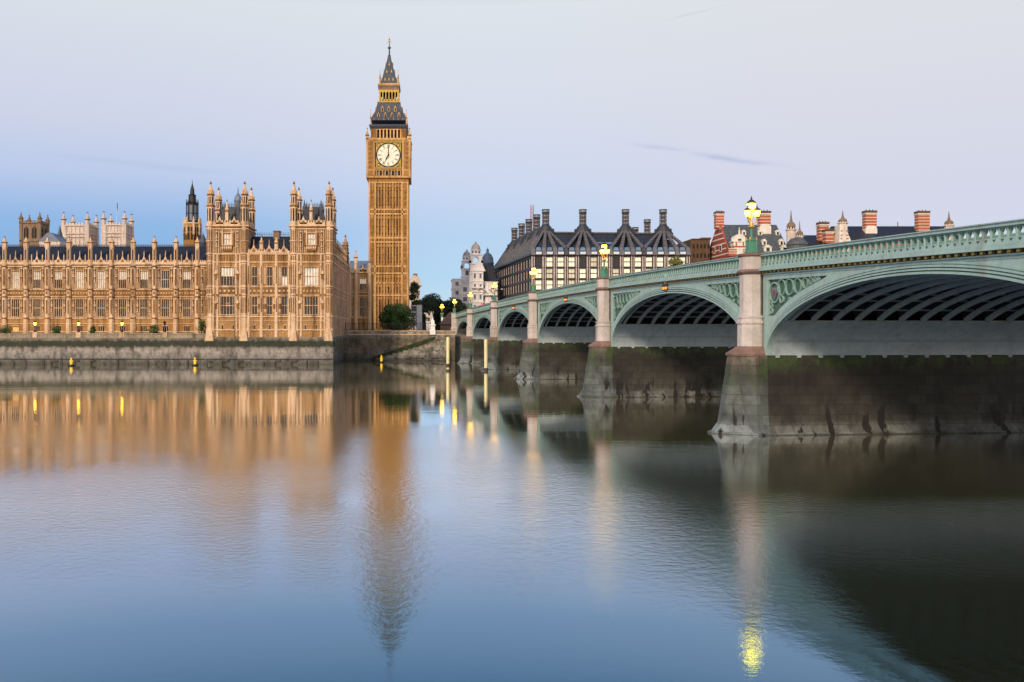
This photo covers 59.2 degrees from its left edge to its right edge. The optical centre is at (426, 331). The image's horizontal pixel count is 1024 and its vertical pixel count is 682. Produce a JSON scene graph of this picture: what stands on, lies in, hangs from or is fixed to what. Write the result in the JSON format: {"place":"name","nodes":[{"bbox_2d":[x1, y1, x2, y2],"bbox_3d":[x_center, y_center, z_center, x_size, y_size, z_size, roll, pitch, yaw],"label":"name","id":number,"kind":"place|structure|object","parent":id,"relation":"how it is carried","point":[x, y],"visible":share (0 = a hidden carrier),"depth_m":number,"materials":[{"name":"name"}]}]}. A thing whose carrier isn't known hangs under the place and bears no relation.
{"place":"outdoors","nodes":[
{"label":"outdoors","id":0,"kind":"place"},
{"bbox_2d":[18,212,49,244],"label":"church tower","id":1,"kind":"structure","parent":0,"point":[34,232],"depth_m":420.40,"materials":[{"name":"brown stone"}]},
{"bbox_2d":[61,212,98,244],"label":"abbey tower","id":2,"kind":"structure","parent":0,"point":[81,234],"depth_m":470.60,"materials":[{"name":"white stone"}]},
{"bbox_2d":[101,203,133,244],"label":"abbey tower","id":3,"kind":"structure","parent":0,"point":[122,233],"depth_m":470.55,"materials":[{"name":"white stone"}]},
{"bbox_2d":[455,334,465,359],"bbox_3d":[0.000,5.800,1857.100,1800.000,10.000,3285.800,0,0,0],"label":"bank ground","id":4,"kind":"structure","parent":0,"point":[458,342],"depth_m":243.00,"materials":[{"name":"grey stone"}]},
{"bbox_2d":[0,324,12,332],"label":"shrub","id":5,"kind":"object","parent":4,"relation":"on","point":[3,330],"visible":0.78,"depth_m":219.02,"materials":[{"name":"green plant"}]},
{"bbox_2d":[39,233,66,244],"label":"hall","id":6,"kind":"structure","parent":4,"relation":"on","point":[54,239],"depth_m":400.00,"materials":[{"name":"grey metal"}]},
{"bbox_2d":[52,326,60,332],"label":"shrub","id":7,"kind":"object","parent":4,"relation":"on","point":[56,329],"visible":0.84,"depth_m":218.46,"materials":[{"name":"green plant"}]},
{"bbox_2d":[58,226,62,236],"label":"spirelet","id":8,"kind":"object","parent":4,"relation":"on","point":[60,232],"visible":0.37,"depth_m":409.51,"materials":[{"name":"metal"}]},
{"bbox_2d":[89,326,96,332],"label":"shrub","id":9,"kind":"object","parent":4,"relation":"on","point":[93,329],"visible":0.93,"depth_m":218.76,"materials":[{"name":"green plant"}]},
{"bbox_2d":[0,332,205,363],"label":"terrace wall","id":10,"kind":"structure","parent":4,"relation":"on","point":[111,348],"depth_m":213.00,"materials":[{"name":"stone"}]},
{"bbox_2d":[147,324,159,332],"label":"shrub","id":11,"kind":"object","parent":4,"relation":"on","point":[154,329],"visible":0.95,"depth_m":218.78,"materials":[{"name":"green plant"}]},
{"bbox_2d":[0,181,372,340],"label":"palace","id":12,"kind":"structure","parent":4,"relation":"on","point":[234,276],"depth_m":222.46,"materials":[{"name":"brown stone"}]},
{"bbox_2d":[183,181,201,244],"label":"ventilation tower","id":13,"kind":"structure","parent":4,"relation":"on","point":[192,226],"depth_m":291.25,"materials":[{"name":"brown stone"}]},
{"bbox_2d":[196,320,205,332],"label":"shrub","id":14,"kind":"object","parent":4,"relation":"on","point":[202,323],"visible":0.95,"depth_m":218.91,"materials":[{"name":"green plant"}]},
{"bbox_2d":[199,234,206,244],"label":"spirelet","id":15,"kind":"object","parent":4,"relation":"on","point":[202,240],"visible":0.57,"depth_m":279.20,"materials":[{"name":"metal"}]},
{"bbox_2d":[234,189,241,206],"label":"spirelet","id":16,"kind":"object","parent":4,"relation":"on","point":[237,198],"visible":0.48,"depth_m":244.28,"materials":[{"name":"grey metal"}]},
{"bbox_2d":[205,335,343,364],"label":"terrace wall","id":17,"kind":"structure","parent":4,"relation":"on","point":[264,350],"depth_m":211.40,"materials":[{"name":"stone"}]},
{"bbox_2d":[365,39,411,328],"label":"clock tower","id":18,"kind":"structure","parent":4,"relation":"on","point":[388,157],"depth_m":288.10,"materials":[{"name":"stone"}]},
{"bbox_2d":[378,303,413,328],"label":"bush","id":19,"kind":"object","parent":4,"relation":"on","point":[398,313],"visible":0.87,"depth_m":266.05,"materials":[{"name":"green plant"}]},
{"bbox_2d":[344,330,454,360],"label":"river wall","id":20,"kind":"structure","parent":4,"relation":"on","point":[363,345],"depth_m":240.00,"materials":[{"name":"stone"}]},
{"bbox_2d":[345,322,430,329],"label":"iron railing","id":21,"kind":"object","parent":20,"relation":"on","point":[386,327],"visible":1,"depth_m":240.20,"materials":[{"name":"black metal"}]},
{"bbox_2d":[430,317,435,334],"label":"gate pier","id":22,"kind":"structure","parent":20,"relation":"on","point":[432,328],"depth_m":239.52,"materials":[{"name":"white stone"}]},
{"bbox_2d":[409,281,422,328],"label":"tree","id":23,"kind":"object","parent":4,"relation":"on","point":[414,287],"visible":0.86,"depth_m":305.21,"materials":[{"name":"green plant"}]},
{"bbox_2d":[410,274,421,328],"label":"old house","id":24,"kind":"structure","parent":4,"relation":"on","point":[415,278],"depth_m":340.00,"materials":[{"name":"white stone"}]},
{"bbox_2d":[417,305,421,328],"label":"hoarding","id":25,"kind":"object","parent":4,"relation":"on","point":[419,316],"visible":0.93,"depth_m":298.00,"materials":[{"name":"white paint"}]},
{"bbox_2d":[412,296,436,328],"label":"tree","id":26,"kind":"object","parent":4,"relation":"on","point":[427,303],"visible":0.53,"depth_m":319.93,"materials":[{"name":"green plant"}]},
{"bbox_2d":[424,312,432,328],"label":"monument","id":27,"kind":"object","parent":4,"relation":"on","point":[430,316],"visible":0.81,"depth_m":269.58,"materials":[{"name":"white stone"}]},
{"bbox_2d":[424,293,448,327],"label":"tree","id":28,"kind":"object","parent":4,"relation":"on","point":[436,299],"visible":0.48,"depth_m":328.31,"materials":[{"name":"green plant"}]},
{"bbox_2d":[432,300,448,327],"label":"tree","id":29,"kind":"object","parent":4,"relation":"on","point":[445,304],"visible":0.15,"depth_m":332.90,"materials":[{"name":"green plant"}]},
{"bbox_2d":[440,312,452,329],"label":"kiosk","id":30,"kind":"object","parent":4,"relation":"on","point":[445,323],"visible":0.54,"depth_m":261.50,"materials":[{"name":"fabric"}]},
{"bbox_2d":[438,297,462,316],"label":"tree","id":31,"kind":"object","parent":4,"relation":"on","point":[450,303],"visible":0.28,"depth_m":330.04,"materials":[{"name":"green plant"}]},
{"bbox_2d":[451,302,467,312],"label":"tree","id":32,"kind":"object","parent":4,"relation":"on","point":[459,307],"visible":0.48,"depth_m":324.17,"materials":[{"name":"green plant"}]},
{"bbox_2d":[530,205,533,228],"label":"mast","id":33,"kind":"object","parent":4,"relation":"on","point":[531,212],"visible":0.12,"depth_m":371.50,"materials":[{"name":"grey metal"}]},
{"bbox_2d":[669,256,682,265],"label":"tree","id":34,"kind":"object","parent":4,"relation":"on","point":[674,262],"visible":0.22,"depth_m":261.56,"materials":[{"name":"green plant"}]},
{"bbox_2d":[443,218,1023,435],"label":"bridge","id":35,"kind":"structure","parent":4,"relation":"on","point":[925,337],"depth_m":68.55,"materials":[{"name":"metal"}]},
{"bbox_2d":[453,297,456,312],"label":"street lamp","id":36,"kind":"object","parent":35,"relation":"on","point":[454,302],"visible":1,"depth_m":251.68,"materials":[{"name":"yellow metal"}]},
{"bbox_2d":[468,290,472,307],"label":"street lamp","id":37,"kind":"object","parent":35,"relation":"on","point":[470,299],"visible":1,"depth_m":220.29,"materials":[{"name":"yellow metal"}]},
{"bbox_2d":[492,280,496,300],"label":"street lamp","id":38,"kind":"object","parent":35,"relation":"on","point":[494,284],"visible":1,"depth_m":185.21,"materials":[{"name":"yellow metal"}]},
{"bbox_2d":[530,265,536,291],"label":"street lamp","id":39,"kind":"object","parent":35,"relation":"on","point":[533,271],"visible":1,"depth_m":147.64,"materials":[{"name":"yellow metal"}]},
{"bbox_2d":[600,241,609,276],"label":"street lamp","id":40,"kind":"object","parent":35,"relation":"on","point":[604,269],"visible":1,"depth_m":107.82,"materials":[{"name":"green metal"}]},
{"bbox_2d":[662,274,668,290],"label":"navigation light","id":41,"kind":"object","parent":35,"relation":"attached to","point":[664,286],"visible":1,"depth_m":88.56,"materials":[{"name":"glass"}]},
{"bbox_2d":[744,196,760,252],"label":"street lamp","id":42,"kind":"object","parent":35,"relation":"on","point":[751,241],"visible":1,"depth_m":68.94,"materials":[{"name":"green metal"}]},
{"bbox_2d":[451,242,502,307],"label":"baroque building","id":43,"kind":"structure","parent":0,"point":[478,278],"depth_m":332.20,"materials":[{"name":"white stone"}]},
{"bbox_2d":[0,360,1023,681],"bbox_3d":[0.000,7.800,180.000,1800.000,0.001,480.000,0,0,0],"label":"river water","id":44,"kind":"structure","parent":0,"point":[368,522],"depth_m":34.11,"materials":[{"name":"blue liquid"}]},
{"bbox_2d":[12,357,204,364],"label":"timber fender","id":45,"kind":"object","parent":44,"relation":"in","point":[90,361],"visible":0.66,"depth_m":212.50,"materials":[{"name":"brown wood"}]},
{"bbox_2d":[205,358,317,364],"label":"timber fender","id":46,"kind":"object","parent":44,"relation":"in","point":[225,360],"visible":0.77,"depth_m":211.04,"materials":[{"name":"brown wood"}]},
{"bbox_2d":[372,337,445,360],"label":"river stairs","id":47,"kind":"structure","parent":44,"relation":"in","point":[436,351],"depth_m":237.40,"materials":[{"name":"stone"}]},
{"bbox_2d":[446,337,449,367],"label":"mooring pole","id":48,"kind":"object","parent":44,"relation":"in","point":[447,352],"visible":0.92,"depth_m":189.72,"materials":[{"name":"yellow metal"}]},
{"bbox_2d":[484,339,487,370],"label":"mooring pole","id":49,"kind":"object","parent":44,"relation":"in","point":[485,354],"visible":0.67,"depth_m":177.70,"materials":[{"name":"yellow metal"}]},
{"bbox_2d":[0,0,1023,309],"label":"sky","id":50,"kind":"structure","parent":0,"point":[813,111],"materials":[{"name":"blue"}]},
{"bbox_2d":[494,209,690,300],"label":"office building","id":51,"kind":"structure","parent":0,"point":[556,259],"depth_m":288.64,"materials":[{"name":"grey stone"}]},
{"bbox_2d":[677,237,710,262],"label":"brick block","id":52,"kind":"structure","parent":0,"point":[700,249],"depth_m":300.00,"materials":[{"name":"brown brick"}]},
{"bbox_2d":[710,210,807,260],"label":"brick building","id":53,"kind":"structure","parent":0,"point":[727,241],"depth_m":290.68,"materials":[{"name":"red brick"}]},
{"bbox_2d":[803,209,961,255],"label":"brick building","id":54,"kind":"structure","parent":0,"point":[841,231],"depth_m":289.97,"materials":[{"name":"brick"}]}
]}

